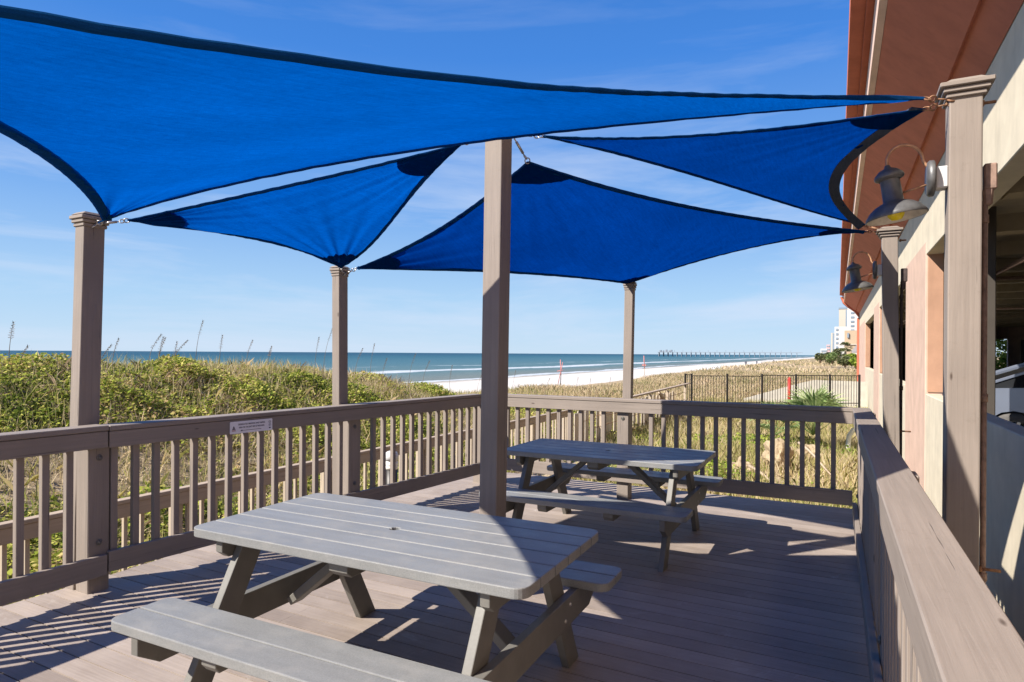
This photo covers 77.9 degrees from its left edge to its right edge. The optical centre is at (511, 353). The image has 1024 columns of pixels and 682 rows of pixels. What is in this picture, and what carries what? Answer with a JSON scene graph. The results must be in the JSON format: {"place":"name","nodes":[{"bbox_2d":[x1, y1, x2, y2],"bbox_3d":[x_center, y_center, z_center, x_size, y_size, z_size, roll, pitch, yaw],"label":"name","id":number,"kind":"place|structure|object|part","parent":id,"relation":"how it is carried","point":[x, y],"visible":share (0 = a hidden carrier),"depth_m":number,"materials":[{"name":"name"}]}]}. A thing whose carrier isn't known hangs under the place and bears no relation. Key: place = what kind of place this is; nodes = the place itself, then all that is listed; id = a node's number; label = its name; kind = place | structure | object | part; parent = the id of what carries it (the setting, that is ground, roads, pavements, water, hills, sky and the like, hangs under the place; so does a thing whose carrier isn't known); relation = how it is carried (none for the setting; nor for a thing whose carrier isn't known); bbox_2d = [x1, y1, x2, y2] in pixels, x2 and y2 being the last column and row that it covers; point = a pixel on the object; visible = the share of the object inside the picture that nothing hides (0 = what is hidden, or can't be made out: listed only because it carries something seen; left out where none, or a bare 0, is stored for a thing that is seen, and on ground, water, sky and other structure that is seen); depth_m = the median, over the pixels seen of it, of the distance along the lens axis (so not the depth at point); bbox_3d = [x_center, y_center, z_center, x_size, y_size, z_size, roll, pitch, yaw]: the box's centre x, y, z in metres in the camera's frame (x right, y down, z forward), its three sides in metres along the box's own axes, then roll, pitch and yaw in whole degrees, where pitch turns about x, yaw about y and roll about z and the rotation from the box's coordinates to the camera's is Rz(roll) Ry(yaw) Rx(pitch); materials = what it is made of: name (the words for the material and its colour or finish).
{"place":"outdoors","nodes":[
{"label":"outdoors","id":0,"kind":"place"},
{"bbox_2d":[0,350,814,383],"bbox_3d":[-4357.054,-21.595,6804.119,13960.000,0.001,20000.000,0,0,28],"label":"sea","id":1,"kind":"structure","parent":0,"point":[466,366],"depth_m":413.14,"materials":[{"name":"liquid"}]},
{"bbox_2d":[658,350,800,356],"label":"fishing pier","id":2,"kind":"structure","parent":1,"relation":"in","point":[724,353],"depth_m":1340.50,"materials":[{"name":"wood"}]},
{"bbox_2d":[0,350,998,602],"bbox_3d":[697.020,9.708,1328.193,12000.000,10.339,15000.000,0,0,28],"label":"dune ground","id":3,"kind":"structure","parent":0,"point":[595,378],"depth_m":11.96,"materials":[{"name":"green plant"}]},
{"bbox_2d":[8,321,14,362],"bbox_3d":[-8.706,-0.105,11.005,0.375,0.918,0.100,0,0,44],"label":"sea oat","id":4,"kind":"object","parent":3,"relation":"on","point":[10,336],"visible":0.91,"depth_m":11.00,"materials":[{"name":"plant"}]},
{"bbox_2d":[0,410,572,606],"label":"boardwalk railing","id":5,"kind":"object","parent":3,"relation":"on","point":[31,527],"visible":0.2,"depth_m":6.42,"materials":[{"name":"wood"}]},
{"bbox_2d":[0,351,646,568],"bbox_3d":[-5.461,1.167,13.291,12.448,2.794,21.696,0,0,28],"label":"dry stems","id":6,"kind":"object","parent":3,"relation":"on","point":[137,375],"visible":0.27,"depth_m":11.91,"materials":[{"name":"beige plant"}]},
{"bbox_2d":[0,352,705,604],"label":"leafy ground cover","id":7,"kind":"object","parent":3,"relation":"on","point":[184,362],"visible":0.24,"depth_m":11.93,"materials":[{"name":"green plant"}]},
{"bbox_2d":[557,359,562,384],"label":"beach marker","id":8,"kind":"object","parent":3,"relation":"on","point":[560,370],"visible":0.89,"depth_m":74.97,"materials":[{"name":"red paint"}]},
{"bbox_2d":[562,391,673,441],"bbox_3d":[3.806,2.073,20.295,0.120,1.170,11.150,0,0,28],"label":"sand fence","id":9,"kind":"object","parent":3,"relation":"on","point":[611,417],"visible":0.23,"depth_m":18.13,"materials":[{"name":"wood"}]},
{"bbox_2d":[589,383,690,441],"bbox_3d":[4.633,1.983,21.279,0.151,1.480,12.802,0,0,27],"label":"boardwalk handrail","id":10,"kind":"object","parent":3,"relation":"on","point":[655,391],"visible":0.4,"depth_m":21.98,"materials":[{"name":"wood"}]},
{"bbox_2d":[469,358,856,423],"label":"dune grass","id":11,"kind":"structure","parent":3,"relation":"on","point":[641,384],"depth_m":51.00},
{"bbox_2d":[564,405,867,498],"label":"green weeds","id":12,"kind":"object","parent":3,"relation":"on","point":[767,437],"visible":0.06,"depth_m":16.76,"materials":[{"name":"green plant"}]},
{"bbox_2d":[732,456,754,478],"bbox_3d":[4.929,2.573,13.657,0.524,0.683,0.611,0,0,-11],"label":"rock","id":13,"kind":"object","parent":3,"relation":"on","point":[738,462],"visible":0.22,"depth_m":13.56,"materials":[{"name":"beige stone"}]},
{"bbox_2d":[748,464,769,481],"bbox_3d":[5.118,2.537,12.672,0.070,0.440,1.142,0,0,-18],"label":"driftwood","id":14,"kind":"object","parent":3,"relation":"on","point":[753,467],"visible":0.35,"depth_m":12.93,"materials":[{"name":"beige wood"}]},
{"bbox_2d":[684,373,860,407],"bbox_3d":[11.510,1.929,28.007,7.818,2.018,0.118,0,0,0],"label":"metal fence","id":15,"kind":"object","parent":3,"relation":"on","point":[796,375],"visible":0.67,"depth_m":28.00,"materials":[{"name":"black metal"}]},
{"bbox_2d":[761,438,793,472],"bbox_3d":[6.053,2.353,14.554,0.691,0.847,0.697,0,0,-39],"label":"rock","id":16,"kind":"object","parent":3,"relation":"on","point":[779,450],"visible":0.53,"depth_m":14.28,"materials":[{"name":"beige stone"}]},
{"bbox_2d":[748,398,811,434],"bbox_3d":[7.400,1.788,17.793,2.103,1.075,1.897,0,0,-6],"label":"palmetto","id":17,"kind":"object","parent":3,"relation":"on","point":[765,426],"visible":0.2,"depth_m":17.69,"materials":[{"name":"green plant"}]},
{"bbox_2d":[787,377,790,403],"bbox_3d":[12.736,1.923,29.110,0.130,1.650,0.130,0,0,28],"label":"marker post","id":18,"kind":"object","parent":3,"relation":"on","point":[789,388],"visible":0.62,"depth_m":29.06,"materials":[{"name":"red paint"}]},
{"bbox_2d":[744,380,866,407],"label":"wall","id":19,"kind":"structure","parent":3,"relation":"on","point":[863,401],"depth_m":30.83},
{"bbox_2d":[767,380,848,434],"bbox_3d":[7.918,1.405,16.943,2.560,1.547,2.415,0,0,28],"label":"palmetto","id":20,"kind":"object","parent":3,"relation":"on","point":[820,398],"visible":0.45,"depth_m":16.50,"materials":[{"name":"green plant"}]},
{"bbox_2d":[796,444,822,459],"bbox_3d":[7.292,2.469,15.601,0.604,0.448,0.552,0,0,13],"label":"rock","id":21,"kind":"object","parent":3,"relation":"on","point":[811,447],"visible":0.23,"depth_m":15.47,"materials":[{"name":"beige stone"}]},
{"bbox_2d":[814,352,824,362],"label":"coastal shrub","id":22,"kind":"object","parent":3,"relation":"on","point":[819,356],"visible":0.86,"depth_m":119.52,"materials":[{"name":"green plant"}]},
{"bbox_2d":[823,352,835,363],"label":"coastal shrub","id":23,"kind":"object","parent":3,"relation":"on","point":[824,356],"visible":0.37,"depth_m":105.51,"materials":[{"name":"green plant"}]},
{"bbox_2d":[826,352,837,363],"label":"coastal shrub","id":24,"kind":"object","parent":3,"relation":"on","point":[831,357],"visible":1,"depth_m":96.04,"materials":[{"name":"green plant"}]},
{"bbox_2d":[831,333,834,351],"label":"high-rise building","id":25,"kind":"structure","parent":3,"relation":"on","point":[832,340],"depth_m":699.27,"materials":[{"name":"white concrete"}]},
{"bbox_2d":[832,348,844,360],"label":"coastal shrub","id":26,"kind":"object","parent":3,"relation":"on","point":[839,353],"visible":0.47,"depth_m":103.77,"materials":[{"name":"green plant"}]},
{"bbox_2d":[834,327,848,353],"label":"high-rise building","id":27,"kind":"structure","parent":3,"relation":"on","point":[839,337],"depth_m":479.70,"materials":[{"name":"white concrete"}]},
{"bbox_2d":[839,307,846,326],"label":"high-rise building","id":28,"kind":"structure","parent":3,"relation":"on","point":[842,316],"depth_m":519.27,"materials":[{"name":"beige concrete"}]},
{"bbox_2d":[837,355,850,366],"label":"coastal shrub","id":29,"kind":"object","parent":3,"relation":"on","point":[844,362],"visible":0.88,"depth_m":83.85,"materials":[{"name":"green plant"}]},
{"bbox_2d":[838,342,852,355],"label":"palm tree","id":30,"kind":"object","parent":3,"relation":"on","point":[845,349],"visible":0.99,"depth_m":89.45,"materials":[{"name":"green plant"}]},
{"bbox_2d":[844,330,856,354],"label":"beach house","id":31,"kind":"structure","parent":3,"relation":"on","point":[850,336],"depth_m":149.78,"materials":[{"name":"beige concrete"}]},
{"bbox_2d":[846,428,854,451],"bbox_3d":[8.976,2.317,16.514,0.493,0.823,0.120,0,0,28],"label":"vent pipe","id":32,"kind":"object","parent":3,"relation":"on","point":[850,435],"visible":0.45,"depth_m":16.54,"materials":[{"name":"white plastic"}]},
{"bbox_2d":[844,353,856,365],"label":"coastal shrub","id":33,"kind":"object","parent":3,"relation":"on","point":[851,355],"visible":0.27,"depth_m":85.07,"materials":[{"name":"green plant"}]},
{"bbox_2d":[847,308,857,329],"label":"high-rise building","id":34,"kind":"structure","parent":3,"relation":"on","point":[852,316],"depth_m":558.51,"materials":[{"name":"white concrete"}]},
{"bbox_2d":[849,357,856,368],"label":"coastal shrub","id":35,"kind":"object","parent":3,"relation":"on","point":[853,361],"visible":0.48,"depth_m":77.01,"materials":[{"name":"green plant"}]},
{"bbox_2d":[876,226,910,452],"bbox_3d":[3.751,0.925,6.239,0.301,4.336,0.226,0,0,28],"label":"sail post","id":36,"kind":"object","parent":3,"relation":"on","point":[888,236],"visible":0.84,"depth_m":6.19,"materials":[{"name":"wood"}]},
{"bbox_2d":[530,102,948,229],"bbox_3d":[2.286,-1.303,4.405,1.976,0.212,4.331,0,0,57],"label":"shade sail","id":37,"kind":"object","parent":36,"relation":"attached to","point":[803,166],"visible":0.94,"depth_m":4.22,"materials":[{"name":"blue fabric"}]},
{"bbox_2d":[842,251,881,292],"bbox_3d":[3.527,-0.822,6.377,0.367,0.411,0.292,0,0,32],"label":"barn lamp","id":38,"kind":"object","parent":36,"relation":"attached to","point":[856,283],"visible":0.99,"depth_m":6.35,"materials":[{"name":"grey metal"}]},
{"bbox_2d":[899,268,907,455],"bbox_3d":[3.833,0.981,6.218,0.066,3.625,0.050,0,0,28],"label":"electrical conduit","id":39,"kind":"object","parent":36,"relation":"attached to","point":[904,275],"visible":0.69,"depth_m":6.21,"materials":[{"name":"grey metal"}]},
{"bbox_2d":[840,0,1023,640],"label":"building","id":40,"kind":"structure","parent":3,"relation":"on","point":[923,48],"depth_m":8.06,"materials":[{"name":"beige paint"}]},
{"bbox_2d":[995,363,1023,426],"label":"parked car","id":41,"kind":"object","parent":40,"relation":"on","point":[1009,395],"visible":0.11,"depth_m":9.07,"materials":[{"name":"silver metal"}]},
{"bbox_3d":[8.980,0.215,9.053,4.050,0.620,1.660,0,0,28],"label":"window","id":42,"kind":"part","parent":41,"relation":"part of","materials":[{"name":"glass"}]},
{"bbox_2d":[935,74,1000,572],"bbox_3d":[2.310,0.851,3.212,0.276,4.466,0.226,0,0,28],"label":"sail post","id":43,"kind":"object","parent":3,"relation":"on","point":[962,323],"visible":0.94,"depth_m":3.16,"materials":[{"name":"wood"}]},
{"bbox_2d":[0,5,954,227],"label":"shade sail","id":44,"kind":"object","parent":43,"relation":"attached to","point":[110,121],"visible":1,"depth_m":2.17,"materials":[{"name":"blue fabric"}]},
{"bbox_2d":[865,143,947,225],"bbox_3d":[2.065,-0.896,3.324,0.367,0.411,0.292,0,0,28],"label":"barn lamp","id":45,"kind":"object","parent":43,"relation":"attached to","point":[895,207],"visible":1,"depth_m":3.30,"materials":[{"name":"grey metal"}]},
{"bbox_2d":[979,163,997,583],"bbox_3d":[2.385,0.917,3.183,0.066,3.735,0.050,0,0,28],"label":"electrical conduit","id":46,"kind":"object","parent":43,"relation":"attached to","point":[990,180],"visible":0.84,"depth_m":3.18,"materials":[{"name":"grey metal"}]},
{"bbox_2d":[996,339,1006,368],"bbox_3d":[30.563,0.517,40.390,3.882,3.546,3.864,0,0,28],"label":"garden bush","id":47,"kind":"object","parent":3,"relation":"on","point":[1001,362],"visible":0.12,"depth_m":39.25,"materials":[{"name":"green plant"}]},
{"bbox_2d":[0,0,1006,354],"label":"sky","id":48,"kind":"structure","parent":0,"point":[784,296],"materials":[{"name":"blue"}]},
{"bbox_2d":[515,460,585,476],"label":"boardwalk","id":49,"kind":"structure","parent":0,"point":[547,475],"depth_m":11.97,"materials":[{"name":"wood"}]},
{"bbox_2d":[386,451,398,483],"bbox_3d":[-1.542,1.745,8.099,0.176,0.992,0.176,0,0,28],"label":"bollard","id":50,"kind":"object","parent":49,"relation":"on","point":[388,467],"visible":0.26,"depth_m":8.04,"materials":[{"name":"white plastic"}]},
{"bbox_2d":[507,395,865,508],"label":"yard grass","id":51,"kind":"structure","parent":0,"point":[846,468],"depth_m":16.19,"materials":[{"name":"plant"}]},
{"bbox_2d":[798,442,830,474],"bbox_3d":[6.554,2.297,13.659,0.060,0.630,1.187,0,0,-11],"label":"driftwood","id":52,"kind":"object","parent":51,"relation":"on","point":[813,455],"visible":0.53,"depth_m":13.75,"materials":[{"name":"beige wood"}]},
{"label":"deck frame","id":53,"kind":"structure","parent":0,"visible":0},
{"bbox_2d":[0,472,869,681],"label":"deck","id":54,"kind":"structure","parent":53,"relation":"on","point":[741,589],"depth_m":3.88,"materials":[{"name":"wood"}]},
{"bbox_2d":[0,424,108,605],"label":"deck railing","id":55,"kind":"object","parent":54,"relation":"on","point":[86,572],"visible":0.98,"depth_m":3.96,"materials":[{"name":"wood"}]},
{"bbox_2d":[65,211,108,589],"bbox_3d":[-2.870,0.904,4.253,0.158,3.696,0.243,0,0,28],"label":"sail post","id":56,"kind":"object","parent":54,"relation":"on","point":[87,329],"visible":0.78,"depth_m":4.21,"materials":[{"name":"brown wood"}]},
{"bbox_2d":[100,394,480,571],"bbox_3d":[-1.575,1.146,5.925,0.183,1.328,4.135,0,0,33],"label":"deck railing","id":57,"kind":"object","parent":54,"relation":"on","point":[347,418],"visible":0.84,"depth_m":5.29,"materials":[{"name":"wood"}]},
{"bbox_2d":[230,418,271,433],"bbox_3d":[-2.062,0.577,5.018,0.007,0.094,0.375,0,0,33],"label":"notice sign","id":58,"kind":"object","parent":57,"relation":"attached to","point":[237,427],"visible":1,"depth_m":5.01,"materials":[{"name":"white plastic"}]},
{"bbox_2d":[329,266,349,493],"bbox_3d":[-1.641,0.967,6.020,0.124,3.586,0.171,0,0,28],"label":"sail post","id":59,"kind":"object","parent":54,"relation":"on","point":[339,338],"visible":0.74,"depth_m":5.98,"materials":[{"name":"brown wood"}]},
{"bbox_2d":[93,144,468,273],"bbox_3d":[-1.230,-1.087,4.613,2.483,0.716,2.125,0,0,28],"label":"shade sail","id":60,"kind":"object","parent":59,"relation":"attached to","point":[340,220],"visible":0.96,"depth_m":4.48,"materials":[{"name":"blue fabric"}]},
{"bbox_2d":[111,493,621,681],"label":"picnic table","id":61,"kind":"object","parent":54,"relation":"on","point":[496,563],"visible":1,"depth_m":2.69,"materials":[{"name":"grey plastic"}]},
{"bbox_2d":[473,406,480,482],"bbox_3d":[-0.392,1.148,7.723,0.120,1.240,0.120,0,0,28],"label":"corner post","id":62,"kind":"object","parent":54,"relation":"on","point":[476,478],"visible":0.04,"depth_m":7.66,"materials":[{"name":"brown wood"}]},
{"bbox_2d":[478,139,511,594],"bbox_3d":[-0.109,0.049,4.089,0.160,3.040,0.140,0,0,28],"label":"sail post","id":63,"kind":"object","parent":54,"relation":"on","point":[495,322],"visible":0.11,"depth_m":4.03,"materials":[{"name":"brown wood"}]},
{"bbox_2d":[479,438,722,572],"bbox_3d":[0.824,1.204,5.436,1.658,0.742,1.618,0,0,27],"label":"picnic table","id":64,"kind":"object","parent":54,"relation":"on","point":[682,465],"visible":0.9,"depth_m":5.21,"materials":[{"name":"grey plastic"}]},
{"bbox_2d":[622,282,636,421],"bbox_3d":[1.287,0.990,7.052,0.165,3.576,0.124,0,0,28],"label":"sail post","id":65,"kind":"object","parent":54,"relation":"on","point":[629,321],"visible":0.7,"depth_m":7.01,"materials":[{"name":"brown wood"}]},
{"bbox_2d":[344,138,876,283],"bbox_3d":[1.041,-1.073,6.136,4.703,0.744,2.474,0,0,-30],"label":"shade sail","id":66,"kind":"object","parent":65,"relation":"attached to","point":[566,225],"visible":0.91,"depth_m":5.58,"materials":[{"name":"blue fabric"}]},
{"bbox_2d":[507,394,852,505],"bbox_3d":[1.415,1.161,6.772,3.925,1.336,0.183,0,0,28],"label":"deck railing","id":67,"kind":"object","parent":54,"relation":"on","point":[624,408],"visible":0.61,"depth_m":6.38,"materials":[{"name":"wood"}]},
{"bbox_2d":[852,407,1023,681],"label":"deck railing","id":68,"kind":"object","parent":54,"relation":"on","point":[932,609],"visible":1,"depth_m":1.69,"materials":[{"name":"wood"}]}
]}

